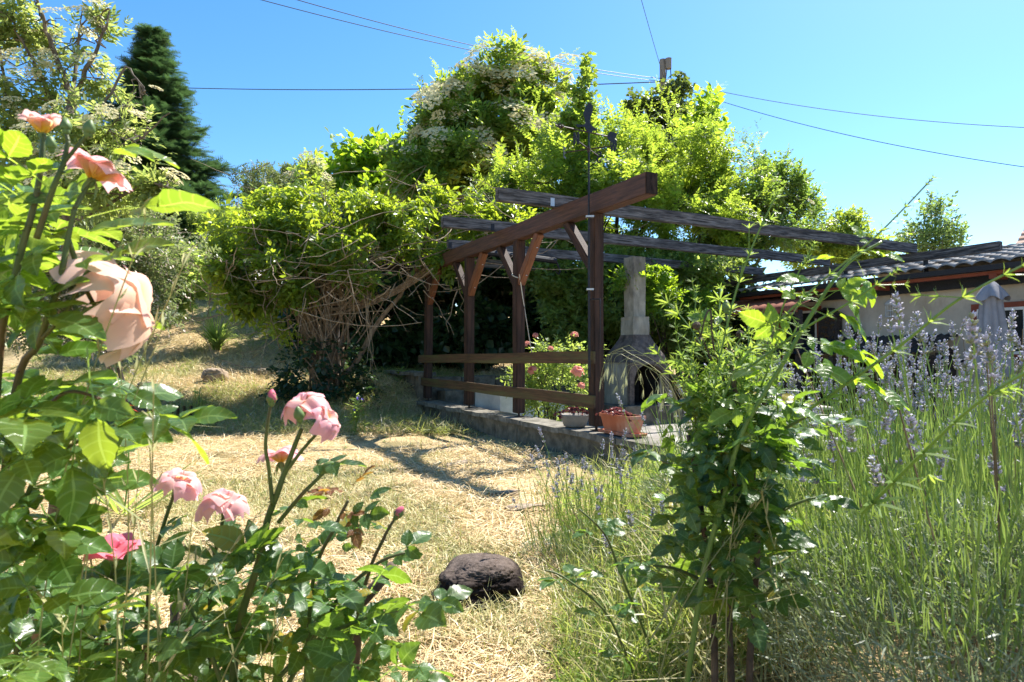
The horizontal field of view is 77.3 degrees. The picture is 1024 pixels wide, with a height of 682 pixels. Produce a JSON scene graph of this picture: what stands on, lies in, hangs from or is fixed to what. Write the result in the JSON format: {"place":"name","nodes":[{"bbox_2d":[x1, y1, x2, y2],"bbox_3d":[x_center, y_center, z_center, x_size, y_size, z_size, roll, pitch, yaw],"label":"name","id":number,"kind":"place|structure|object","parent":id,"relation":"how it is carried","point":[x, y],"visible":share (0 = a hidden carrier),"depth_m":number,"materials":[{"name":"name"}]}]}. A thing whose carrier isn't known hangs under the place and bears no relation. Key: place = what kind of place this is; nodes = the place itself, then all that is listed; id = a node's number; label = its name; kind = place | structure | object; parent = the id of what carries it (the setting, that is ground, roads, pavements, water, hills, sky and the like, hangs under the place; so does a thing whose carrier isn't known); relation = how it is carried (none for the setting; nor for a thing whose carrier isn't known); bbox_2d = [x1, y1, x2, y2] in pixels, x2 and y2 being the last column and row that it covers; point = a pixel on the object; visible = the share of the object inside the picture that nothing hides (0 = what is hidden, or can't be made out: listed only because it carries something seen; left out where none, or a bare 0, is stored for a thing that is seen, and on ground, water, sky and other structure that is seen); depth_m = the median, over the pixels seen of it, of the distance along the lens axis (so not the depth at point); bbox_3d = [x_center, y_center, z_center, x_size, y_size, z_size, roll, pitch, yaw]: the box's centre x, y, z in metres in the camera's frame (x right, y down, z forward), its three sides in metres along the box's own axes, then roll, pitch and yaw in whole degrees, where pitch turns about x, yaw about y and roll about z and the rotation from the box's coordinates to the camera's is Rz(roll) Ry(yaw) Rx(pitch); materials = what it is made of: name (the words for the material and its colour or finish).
{"place":"outdoors","nodes":[
{"label":"outdoors","id":0,"kind":"place"},
{"bbox_2d":[18,208,247,681],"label":"wild grass","id":1,"kind":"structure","parent":0,"point":[152,450],"depth_m":0.80,"materials":[{"name":"green plant"}]},
{"bbox_2d":[52,502,291,681],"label":"rose stems","id":2,"kind":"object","parent":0,"point":[179,605],"depth_m":0.94,"materials":[{"name":"green plant"}]},
{"bbox_2d":[170,600,205,680],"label":"rose stump","id":3,"kind":"object","parent":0,"point":[176,617],"visible":0.05,"depth_m":1.32,"materials":[{"name":"plant"}]},
{"bbox_2d":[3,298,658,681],"bbox_3d":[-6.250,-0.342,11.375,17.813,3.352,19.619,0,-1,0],"label":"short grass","id":4,"kind":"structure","parent":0,"point":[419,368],"depth_m":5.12,"materials":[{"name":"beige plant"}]},
{"bbox_2d":[0,291,1023,681],"bbox_3d":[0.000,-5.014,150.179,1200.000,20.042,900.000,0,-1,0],"label":"ground","id":5,"kind":"structure","parent":0,"point":[248,354],"depth_m":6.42,"materials":[{"name":"beige plant"}]},
{"bbox_2d":[31,504,58,651],"bbox_3d":[-0.900,0.609,1.219,0.051,0.657,0.196,1,-2,-43],"label":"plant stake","id":6,"kind":"object","parent":5,"relation":"on","point":[50,511],"visible":0.02,"depth_m":1.17,"materials":[{"name":"wood"}]},
{"bbox_2d":[0,0,189,251],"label":"elder tree","id":7,"kind":"object","parent":5,"relation":"on","point":[39,37],"visible":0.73,"depth_m":7.05,"materials":[{"name":"green plant"}]},
{"bbox_2d":[4,195,220,425],"bbox_3d":[-5.549,-0.389,7.958,3.525,3.235,2.397,1,-2,-20],"label":"spiraea bush","id":8,"kind":"object","parent":5,"relation":"on","point":[140,263],"visible":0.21,"depth_m":8.26,"materials":[{"name":"green plant"}]},
{"bbox_2d":[0,109,236,681],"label":"rose bush","id":9,"kind":"object","parent":5,"relation":"on","point":[38,434],"visible":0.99,"depth_m":0.72,"materials":[{"name":"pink plant"}]},
{"bbox_2d":[26,405,210,515],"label":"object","id":10,"kind":"object","parent":5,"relation":"on","point":[112,504],"visible":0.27,"depth_m":3.98,"materials":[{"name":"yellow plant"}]},
{"bbox_2d":[60,197,262,287],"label":"garden hedge","id":11,"kind":"object","parent":5,"relation":"on","point":[195,217],"visible":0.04,"depth_m":19.10,"materials":[{"name":"green plant"}]},
{"bbox_2d":[83,21,248,259],"bbox_3d":[-11.223,-5.960,21.641,8.527,9.019,7.667,0,-1,0],"label":"spruce tree","id":12,"kind":"object","parent":5,"relation":"on","point":[151,61],"visible":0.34,"depth_m":20.74,"materials":[{"name":"green plant"}]},
{"bbox_2d":[151,302,181,327],"bbox_3d":[-7.014,-0.550,12.735,0.857,0.623,0.746,0,-1,0],"label":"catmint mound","id":13,"kind":"object","parent":5,"relation":"on","point":[167,315],"visible":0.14,"depth_m":12.66,"materials":[{"name":"green plant"}]},
{"bbox_2d":[132,405,216,425],"bbox_3d":[-4.808,1.077,9.046,1.299,0.324,0.127,0,-1,-4],"label":"picket edging","id":14,"kind":"object","parent":5,"relation":"on","point":[178,410],"visible":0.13,"depth_m":9.05,"materials":[{"name":"brown wood"}]},
{"bbox_2d":[147,232,219,328],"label":"bramble bush","id":15,"kind":"object","parent":5,"relation":"on","point":[201,295],"visible":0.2,"depth_m":13.75,"materials":[{"name":"green plant"}]},
{"bbox_2d":[188,388,212,430],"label":"border perennial","id":16,"kind":"object","parent":5,"relation":"on","point":[199,400],"visible":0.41,"depth_m":8.75,"materials":[{"name":"green plant"}]},
{"bbox_2d":[170,306,246,349],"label":"daylily clump","id":17,"kind":"object","parent":5,"relation":"on","point":[215,336],"visible":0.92,"depth_m":13.88,"materials":[{"name":"green plant"}]},
{"bbox_2d":[201,368,228,382],"bbox_3d":[-5.235,0.621,11.298,0.441,0.297,0.350,0,-1,0],"label":"field stone","id":18,"kind":"object","parent":5,"relation":"on","point":[212,373],"visible":0.81,"depth_m":11.16,"materials":[{"name":"beige stone"}]},
{"bbox_2d":[0,389,472,681],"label":"rose bush","id":19,"kind":"object","parent":5,"relation":"on","point":[335,626],"visible":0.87,"depth_m":1.01,"materials":[{"name":"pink plant"}]},
{"bbox_2d":[246,407,292,438],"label":"wild grass","id":20,"kind":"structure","parent":5,"relation":"on","point":[274,430],"depth_m":7.91,"materials":[{"name":"beige plant"}]},
{"bbox_2d":[227,158,327,205],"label":"upright shrub","id":21,"kind":"object","parent":5,"relation":"on","point":[274,174],"visible":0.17,"depth_m":21.32,"materials":[{"name":"green plant"}]},
{"bbox_2d":[278,145,335,201],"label":"elder sprig","id":22,"kind":"object","parent":5,"relation":"on","point":[318,171],"visible":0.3,"depth_m":15.41,"materials":[{"name":"green plant"}]},
{"bbox_2d":[162,374,470,435],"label":"cut stalks","id":23,"kind":"object","parent":5,"relation":"on","point":[401,421],"visible":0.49,"depth_m":9.45,"materials":[{"name":"beige plant"}]},
{"bbox_2d":[256,333,384,407],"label":"ivy","id":24,"kind":"object","parent":5,"relation":"on","point":[294,383],"visible":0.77,"depth_m":10.16,"materials":[{"name":"green plant"}]},
{"bbox_2d":[244,262,414,350],"bbox_3d":[-3.086,-0.286,11.168,3.400,2.108,0.193,0,-1,-7],"label":"vine arbour","id":25,"kind":"object","parent":5,"relation":"on","point":[396,268],"visible":0.05,"depth_m":11.21,"materials":[{"name":"brown wood"}]},
{"bbox_2d":[286,105,416,210],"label":"hazel bush","id":26,"kind":"object","parent":5,"relation":"on","point":[356,154],"visible":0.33,"depth_m":18.13,"materials":[{"name":"green plant"}]},
{"bbox_2d":[343,393,373,435],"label":"knapweed","id":27,"kind":"object","parent":5,"relation":"on","point":[356,413],"visible":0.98,"depth_m":8.26,"materials":[{"name":"green plant"}]},
{"bbox_2d":[129,393,599,681],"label":"lawn weeds","id":28,"kind":"object","parent":5,"relation":"on","point":[388,549],"visible":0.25,"depth_m":3.55,"materials":[{"name":"green plant"}]},
{"bbox_2d":[350,561,397,669],"bbox_3d":[-0.329,0.766,1.431,0.148,0.541,0.035,0,-1,0],"label":"rose stump","id":29,"kind":"object","parent":5,"relation":"on","point":[357,640],"visible":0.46,"depth_m":1.42,"materials":[{"name":"plant"}]},
{"bbox_2d":[138,157,647,397],"bbox_3d":[-2.046,-1.159,10.616,8.567,4.298,3.894,0,-1,0],"label":"climbing vine","id":30,"kind":"object","parent":5,"relation":"on","point":[294,236],"visible":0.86,"depth_m":10.14,"materials":[{"name":"green plant"}]},
{"bbox_2d":[395,366,409,381],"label":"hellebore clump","id":31,"kind":"object","parent":5,"relation":"on","point":[401,371],"visible":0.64,"depth_m":11.54,"materials":[{"name":"green plant"}]},
{"bbox_2d":[412,446,458,453],"bbox_3d":[-0.809,1.205,6.961,0.486,0.070,0.279,1,-2,-29],"label":"edging stone","id":32,"kind":"object","parent":5,"relation":"on","point":[450,448],"visible":0.28,"depth_m":6.97,"materials":[{"name":"beige stone"}]},
{"bbox_2d":[438,553,524,611],"bbox_3d":[-0.129,1.030,2.732,0.367,0.201,0.410,0,-1,0],"label":"rock","id":33,"kind":"object","parent":5,"relation":"on","point":[474,572],"visible":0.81,"depth_m":2.63,"materials":[{"name":"grey stone"}]},
{"bbox_2d":[384,370,586,408],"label":"retaining wall","id":34,"kind":"structure","parent":5,"relation":"on","point":[412,377],"depth_m":11.47,"materials":[{"name":"concrete"}]},
{"bbox_2d":[373,25,602,206],"bbox_3d":[-0.592,-4.105,16.901,5.542,8.674,4.983,-1,-2,27],"label":"elder tree","id":35,"kind":"object","parent":5,"relation":"on","point":[463,113],"visible":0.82,"depth_m":16.07,"materials":[{"name":"green plant"}]},
{"bbox_2d":[487,489,520,498],"bbox_3d":[-0.072,1.101,4.572,0.262,0.096,0.139,-1,-2,41],"label":"edging stone","id":36,"kind":"object","parent":5,"relation":"on","point":[512,491],"visible":0.47,"depth_m":4.50,"materials":[{"name":"beige stone"}]},
{"bbox_2d":[277,206,769,382],"bbox_3d":[0.561,-1.021,14.355,11.796,4.425,3.776,0,-1,0],"label":"dark hedge","id":37,"kind":"object","parent":5,"relation":"on","point":[493,322],"visible":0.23,"depth_m":13.03,"materials":[{"name":"green plant"}]},
{"bbox_2d":[504,503,551,514],"bbox_3d":[0.106,1.077,4.077,0.311,0.083,0.129,1,-2,-27],"label":"edging stone","id":38,"kind":"object","parent":5,"relation":"on","point":[524,505],"visible":0.36,"depth_m":4.04,"materials":[{"name":"beige stone"}]},
{"bbox_2d":[416,400,678,474],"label":"garden wall","id":39,"kind":"structure","parent":5,"relation":"on","point":[557,435],"depth_m":7.18,"materials":[{"name":"stone"}]},
{"bbox_2d":[560,413,588,427],"bbox_3d":[0.661,0.832,6.712,0.324,0.133,0.324,0,-1,0],"label":"bowl planter","id":40,"kind":"object","parent":39,"relation":"on","point":[575,420],"visible":0.88,"depth_m":6.60,"materials":[{"name":"white ceramic"}]},
{"bbox_2d":[553,406,588,418],"bbox_3d":[0.633,0.747,6.766,0.408,0.131,0.427,0,-1,0],"label":"houseleek","id":41,"kind":"object","parent":40,"relation":"in","point":[571,409],"visible":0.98,"depth_m":6.67,"materials":[{"name":"red plant"}]},
{"bbox_2d":[598,412,646,437],"bbox_3d":[1.035,0.785,6.028,0.192,0.188,0.520,1,-2,-27],"label":"terracotta trough","id":42,"kind":"object","parent":39,"relation":"on","point":[617,424],"visible":0.92,"depth_m":5.92,"materials":[{"name":"orange ceramic"}]},
{"bbox_2d":[595,407,631,421],"bbox_3d":[1.016,0.683,6.056,0.276,0.115,0.576,0,-2,-15],"label":"houseleek","id":43,"kind":"object","parent":42,"relation":"in","point":[616,410],"visible":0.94,"depth_m":6.07,"materials":[{"name":"red plant"}]},
{"bbox_2d":[408,171,1001,430],"bbox_3d":[2.280,-0.274,10.104,7.536,2.540,6.776,1,-2,-29],"label":"pergola","id":44,"kind":"object","parent":39,"relation":"on","point":[504,241],"visible":0.88,"depth_m":8.22,"materials":[{"name":"brown wood"}]},
{"bbox_2d":[512,273,531,351],"bbox_3d":[0.123,-0.306,7.969,0.180,1.088,0.389,-1,-2,33],"label":"rope","id":45,"kind":"object","parent":44,"relation":"hanging from","point":[524,306],"visible":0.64,"depth_m":7.90,"materials":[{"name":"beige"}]},
{"bbox_2d":[555,101,617,376],"bbox_3d":[0.740,-1.016,6.307,0.767,2.736,0.404,1,-2,-26],"label":"weathervane","id":46,"kind":"object","parent":44,"relation":"attached to","point":[589,127],"visible":1,"depth_m":6.30,"materials":[{"name":"metal"}]},
{"bbox_2d":[512,459,623,565],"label":"lavender clump","id":47,"kind":"object","parent":5,"relation":"on","point":[558,512],"visible":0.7,"depth_m":3.22,"materials":[{"name":"green plant"}]},
{"bbox_2d":[546,50,607,148],"bbox_3d":[1.543,-2.637,13.193,1.530,6.736,1.256,1,-2,-29],"label":"maple sapling","id":48,"kind":"object","parent":5,"relation":"on","point":[567,118],"visible":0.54,"depth_m":13.02,"materials":[{"name":"green plant"}]},
{"bbox_2d":[516,473,638,639],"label":"wild grass","id":49,"kind":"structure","parent":5,"relation":"on","point":[570,607],"depth_m":2.28,"materials":[{"name":"green plant"}]},
{"bbox_2d":[530,427,679,559],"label":"lavender clump","id":50,"kind":"object","parent":5,"relation":"on","point":[577,517],"visible":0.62,"depth_m":3.12,"materials":[{"name":"green stems and leaves"},{"name":"purple flower petals"}]},
{"bbox_2d":[449,58,785,282],"bbox_3d":[2.143,-2.428,13.290,6.477,6.323,4.703,1,-2,-24],"label":"false acacia","id":51,"kind":"object","parent":5,"relation":"on","point":[683,186],"visible":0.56,"depth_m":12.64,"materials":[{"name":"green plant"}]},
{"bbox_2d":[492,228,746,369],"bbox_3d":[2.011,-0.756,12.676,4.814,3.243,2.755,0,-1,0],"label":"understorey shrub","id":52,"kind":"object","parent":5,"relation":"on","point":[567,292],"visible":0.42,"depth_m":12.07,"materials":[{"name":"green plant"}]},
{"bbox_2d":[599,345,690,522],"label":"brome grass","id":53,"kind":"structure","parent":5,"relation":"on","point":[623,388],"depth_m":2.32,"materials":[{"name":"green plant"}]},
{"bbox_2d":[619,70,700,223],"bbox_3d":[4.101,-3.506,17.581,2.194,8.119,1.718,1,-2,-31],"label":"maple tree","id":54,"kind":"object","parent":5,"relation":"on","point":[683,84],"visible":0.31,"depth_m":17.46,"materials":[{"name":"green plant"}]},
{"bbox_2d":[660,57,671,95],"bbox_3d":[6.280,-5.677,26.075,0.530,11.796,0.293,-1,-2,42],"label":"utility pole","id":55,"kind":"object","parent":5,"relation":"on","point":[665,64],"visible":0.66,"depth_m":26.17,"materials":[{"name":"grey wood"}]},
{"bbox_2d":[11,79,659,89],"bbox_3d":[-19.252,-14.893,35.320,54.031,9.122,0.040,-1,-2,20],"label":"overhead wire","id":56,"kind":"object","parent":55,"relation":"attached to","point":[376,89],"visible":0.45,"depth_m":31.34,"materials":[{"name":"black"}]},
{"bbox_2d":[262,0,660,81],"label":"overhead wire","id":57,"kind":"object","parent":55,"relation":"attached to","point":[420,39],"visible":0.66,"depth_m":20.36,"materials":[{"name":"black"}]},
{"bbox_2d":[298,0,661,78],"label":"overhead wire","id":58,"kind":"object","parent":55,"relation":"attached to","point":[448,39],"visible":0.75,"depth_m":20.35,"materials":[{"name":"black"}]},
{"bbox_2d":[665,82,1023,166],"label":"overhead wire","id":59,"kind":"object","parent":55,"relation":"attached to","point":[876,141],"visible":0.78,"depth_m":21.03,"materials":[{"name":"black"}]},
{"bbox_2d":[701,87,1023,127],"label":"overhead wire","id":60,"kind":"object","parent":55,"relation":"attached to","point":[873,115],"visible":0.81,"depth_m":23.04,"materials":[{"name":"black"}]},
{"bbox_2d":[603,252,734,403],"bbox_3d":[3.196,-0.228,11.880,1.924,3.381,4.110,-1,-2,29],"label":"leafy sapling","id":61,"kind":"object","parent":5,"relation":"on","point":[659,281],"visible":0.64,"depth_m":10.96,"materials":[{"name":"green plant"}]},
{"bbox_2d":[600,500,746,678],"bbox_3d":[0.486,0.662,1.732,0.489,0.407,0.493,0,-2,17],"label":"lavender clump","id":62,"kind":"object","parent":5,"relation":"on","point":[631,521],"visible":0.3,"depth_m":1.73,"materials":[{"name":"green plant"}]},
{"bbox_2d":[544,446,824,681],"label":"cleavers carpet","id":63,"kind":"object","parent":5,"relation":"on","point":[561,653],"visible":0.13,"depth_m":2.04,"materials":[{"name":"green plant"}]},
{"bbox_2d":[668,81,731,165],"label":"poplar shoots","id":64,"kind":"object","parent":5,"relation":"on","point":[686,118],"visible":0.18,"depth_m":16.00,"materials":[{"name":"green plant"}]},
{"bbox_2d":[524,428,891,681],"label":"weeds","id":65,"kind":"object","parent":5,"relation":"on","point":[575,639],"visible":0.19,"depth_m":1.92,"materials":[{"name":"green plant"}]},
{"bbox_2d":[639,514,710,681],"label":"cleavers plant","id":66,"kind":"object","parent":65,"relation":"on","point":[665,637],"visible":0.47,"depth_m":1.45,"materials":[{"name":"green plant"}]},
{"bbox_2d":[588,520,831,681],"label":"wild grass","id":67,"kind":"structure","parent":5,"relation":"on","point":[708,671],"depth_m":1.37,"materials":[{"name":"green plant"}]},
{"bbox_2d":[537,225,912,681],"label":"rose bush","id":68,"kind":"object","parent":5,"relation":"on","point":[737,462],"visible":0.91,"depth_m":1.08,"materials":[{"name":"green plant"}]},
{"bbox_2d":[678,277,702,439],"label":"cleavers plant","id":69,"kind":"object","parent":68,"relation":"on","point":[695,298],"visible":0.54,"depth_m":1.30,"materials":[{"name":"green plant"}]},
{"bbox_2d":[688,309,743,543],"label":"dry flower stalks","id":70,"kind":"object","parent":68,"relation":"on","point":[696,325],"visible":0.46,"depth_m":1.20,"materials":[{"name":"plant"}]},
{"bbox_2d":[691,326,753,469],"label":"cleavers plant","id":71,"kind":"object","parent":68,"relation":"on","point":[727,371],"visible":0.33,"depth_m":1.17,"materials":[{"name":"green plant"}]},
{"bbox_2d":[643,283,812,467],"bbox_3d":[0.413,0.059,1.250,0.304,0.369,0.344,0,-2,12],"label":"cleavers tangle","id":72,"kind":"object","parent":68,"relation":"on","point":[742,381],"visible":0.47,"depth_m":1.21,"materials":[{"name":"green plant"}]},
{"bbox_2d":[696,189,784,458],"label":"cleavers plant","id":73,"kind":"object","parent":68,"relation":"on","point":[731,307],"visible":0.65,"depth_m":1.10,"materials":[{"name":"green plant"}]},
{"bbox_2d":[737,241,820,430],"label":"cleavers plant","id":74,"kind":"object","parent":68,"relation":"on","point":[807,257],"visible":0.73,"depth_m":1.06,"materials":[{"name":"green plant"}]},
{"bbox_2d":[705,175,940,430],"bbox_3d":[0.467,-0.034,1.006,0.353,0.407,0.079,-1,-2,38],"label":"cleavers plant","id":75,"kind":"object","parent":68,"relation":"on","point":[806,295],"visible":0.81,"depth_m":1.02,"materials":[{"name":"green plant"}]},
{"bbox_2d":[746,265,909,369],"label":"cleavers plant","id":76,"kind":"object","parent":68,"relation":"on","point":[782,344],"visible":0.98,"depth_m":0.99,"materials":[{"name":"green plant"}]},
{"bbox_2d":[809,258,1023,409],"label":"cleavers plant","id":77,"kind":"object","parent":68,"relation":"on","point":[862,373],"visible":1,"depth_m":0.89,"materials":[{"name":"green plant"}]},
{"bbox_2d":[616,363,868,514],"bbox_3d":[1.000,0.441,2.737,0.950,0.696,0.901,-1,-2,38],"label":"lavender bush","id":78,"kind":"object","parent":5,"relation":"on","point":[647,482],"visible":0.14,"depth_m":2.76,"materials":[{"name":"green plant"}]},
{"bbox_2d":[672,117,832,353],"bbox_3d":[5.494,-2.178,14.301,3.690,6.058,3.182,0,-1,0],"label":"robinia","id":79,"kind":"object","parent":5,"relation":"on","point":[799,195],"visible":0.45,"depth_m":14.06,"materials":[{"name":"green plant"}]},
{"bbox_2d":[780,192,901,283],"bbox_3d":[11.687,-2.343,22.944,4.507,6.312,3.338,-1,-2,24],"label":"round tree","id":80,"kind":"object","parent":5,"relation":"on","point":[841,253],"visible":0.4,"depth_m":22.52,"materials":[{"name":"green plant"}]},
{"bbox_2d":[665,243,1023,431],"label":"bungalow","id":81,"kind":"object","parent":5,"relation":"on","point":[952,276],"visible":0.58,"depth_m":9.99,"materials":[{"name":"paint"}]},
{"bbox_2d":[779,306,821,396],"bbox_3d":[5.349,0.342,11.878,0.051,1.930,0.900,1,-2,-27],"label":"door","id":82,"kind":"structure","parent":81,"relation":"in","point":[813,331],"depth_m":11.80,"materials":[{"name":"red paint"}]},
{"bbox_2d":[812,307,844,339],"bbox_3d":[5.558,-0.297,11.215,0.260,0.573,0.527,1,-2,-27],"label":"window","id":83,"kind":"structure","parent":81,"relation":"attached to","point":[829,328],"depth_m":11.15,"materials":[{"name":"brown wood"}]},
{"bbox_2d":[884,295,895,317],"bbox_3d":[6.070,-0.608,10.271,0.170,0.457,0.170,0,-1,0],"label":"lantern","id":84,"kind":"object","parent":81,"relation":"hanging from","point":[887,303],"visible":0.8,"depth_m":10.23,"materials":[{"name":"white metal"}]},
{"bbox_2d":[971,301,1023,359],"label":"window","id":85,"kind":"structure","parent":81,"relation":"in","point":[1018,306],"depth_m":8.79,"materials":[{"name":"red paint"}]},
{"bbox_2d":[704,323,1019,612],"bbox_3d":[1.197,0.357,2.151,1.042,0.857,1.039,-1,-2,38],"label":"lavender bush","id":86,"kind":"object","parent":5,"relation":"on","point":[792,383],"visible":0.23,"depth_m":2.07,"materials":[{"name":"green plant"}]},
{"bbox_2d":[739,291,1023,681],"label":"lavender bush","id":87,"kind":"object","parent":5,"relation":"on","point":[940,521],"visible":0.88,"depth_m":1.15,"materials":[{"name":"green plant"}]},
{"bbox_2d":[857,372,1023,517],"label":"cleavers plant","id":88,"kind":"object","parent":87,"relation":"on","point":[923,452],"visible":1,"depth_m":0.83,"materials":[{"name":"green plant"}]},
{"bbox_2d":[786,307,1023,497],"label":"lavender bush","id":89,"kind":"object","parent":5,"relation":"on","point":[1003,366],"visible":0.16,"depth_m":2.84,"materials":[{"name":"green leaf and stem"},{"name":"purple flower petals"}]},
{"bbox_2d":[819,320,1023,628],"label":"lavender bush","id":90,"kind":"object","parent":5,"relation":"on","point":[957,364],"visible":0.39,"depth_m":1.99,"materials":[{"name":"green plant"}]},
{"bbox_2d":[885,189,972,254],"bbox_3d":[10.848,-1.261,16.596,2.134,5.526,1.727,-1,-2,25],"label":"pear tree","id":91,"kind":"object","parent":5,"relation":"on","point":[947,234],"visible":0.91,"depth_m":16.40,"materials":[{"name":"green plant"}]},
{"bbox_2d":[1015,230,1023,243],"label":"neighbour house","id":92,"kind":"structure","parent":5,"relation":"on","point":[1021,239],"depth_m":24.61,"materials":[{"name":"paint"}]},
{"bbox_2d":[0,0,1023,342],"label":"sky","id":93,"kind":"structure","parent":0,"point":[952,61],"materials":[{"name":"blue"}]},
{"bbox_2d":[657,474,832,681],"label":"plant stems","id":94,"kind":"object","parent":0,"point":[728,578],"depth_m":1.06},
{"bbox_2d":[564,409,989,463],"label":"patio","id":95,"kind":"structure","parent":0,"point":[652,430],"depth_m":9.21,"materials":[{"name":"grey concrete"}]},
{"bbox_2d":[437,389,474,405],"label":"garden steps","id":96,"kind":"structure","parent":95,"relation":"on","point":[456,396],"depth_m":10.87,"materials":[{"name":"concrete"}]},
{"bbox_2d":[475,392,563,421],"bbox_3d":[0.112,1.060,10.011,1.109,0.507,0.909,1,-2,-27],"label":"rendered planter","id":97,"kind":"object","parent":95,"relation":"on","point":[494,402],"visible":0.17,"depth_m":9.59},
{"bbox_2d":[496,331,609,420],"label":"rose bush","id":98,"kind":"object","parent":97,"relation":"in","point":[566,370],"visible":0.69,"depth_m":8.46,"materials":[{"name":"green plant"}]},
{"bbox_2d":[604,256,683,424],"bbox_3d":[2.021,-0.019,10.511,1.168,2.733,1.018,1,-2,-27],"label":"barbecue fireplace","id":99,"kind":"object","parent":95,"relation":"on","point":[635,327],"visible":0.76,"depth_m":10.38,"materials":[{"name":"concrete"}]},
{"bbox_2d":[783,359,906,422],"bbox_3d":[5.659,0.803,10.575,0.419,1.006,2.545,1,-2,-27],"label":"firewood","id":100,"kind":"object","parent":95,"relation":"on","point":[810,375],"visible":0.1,"depth_m":10.56,"materials":[{"name":"brown wood"}]},
{"bbox_2d":[754,333,957,429],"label":"log store","id":101,"kind":"structure","parent":95,"relation":"on","point":[913,346],"depth_m":9.46,"materials":[{"name":"brown wood"}]},
{"bbox_2d":[975,281,1010,435],"bbox_3d":[6.309,0.236,8.397,0.520,2.058,0.520,0,-1,0],"label":"closed parasol","id":102,"kind":"object","parent":95,"relation":"on","point":[992,296],"visible":0.59,"depth_m":8.30,"materials":[{"name":"grey fabric"}]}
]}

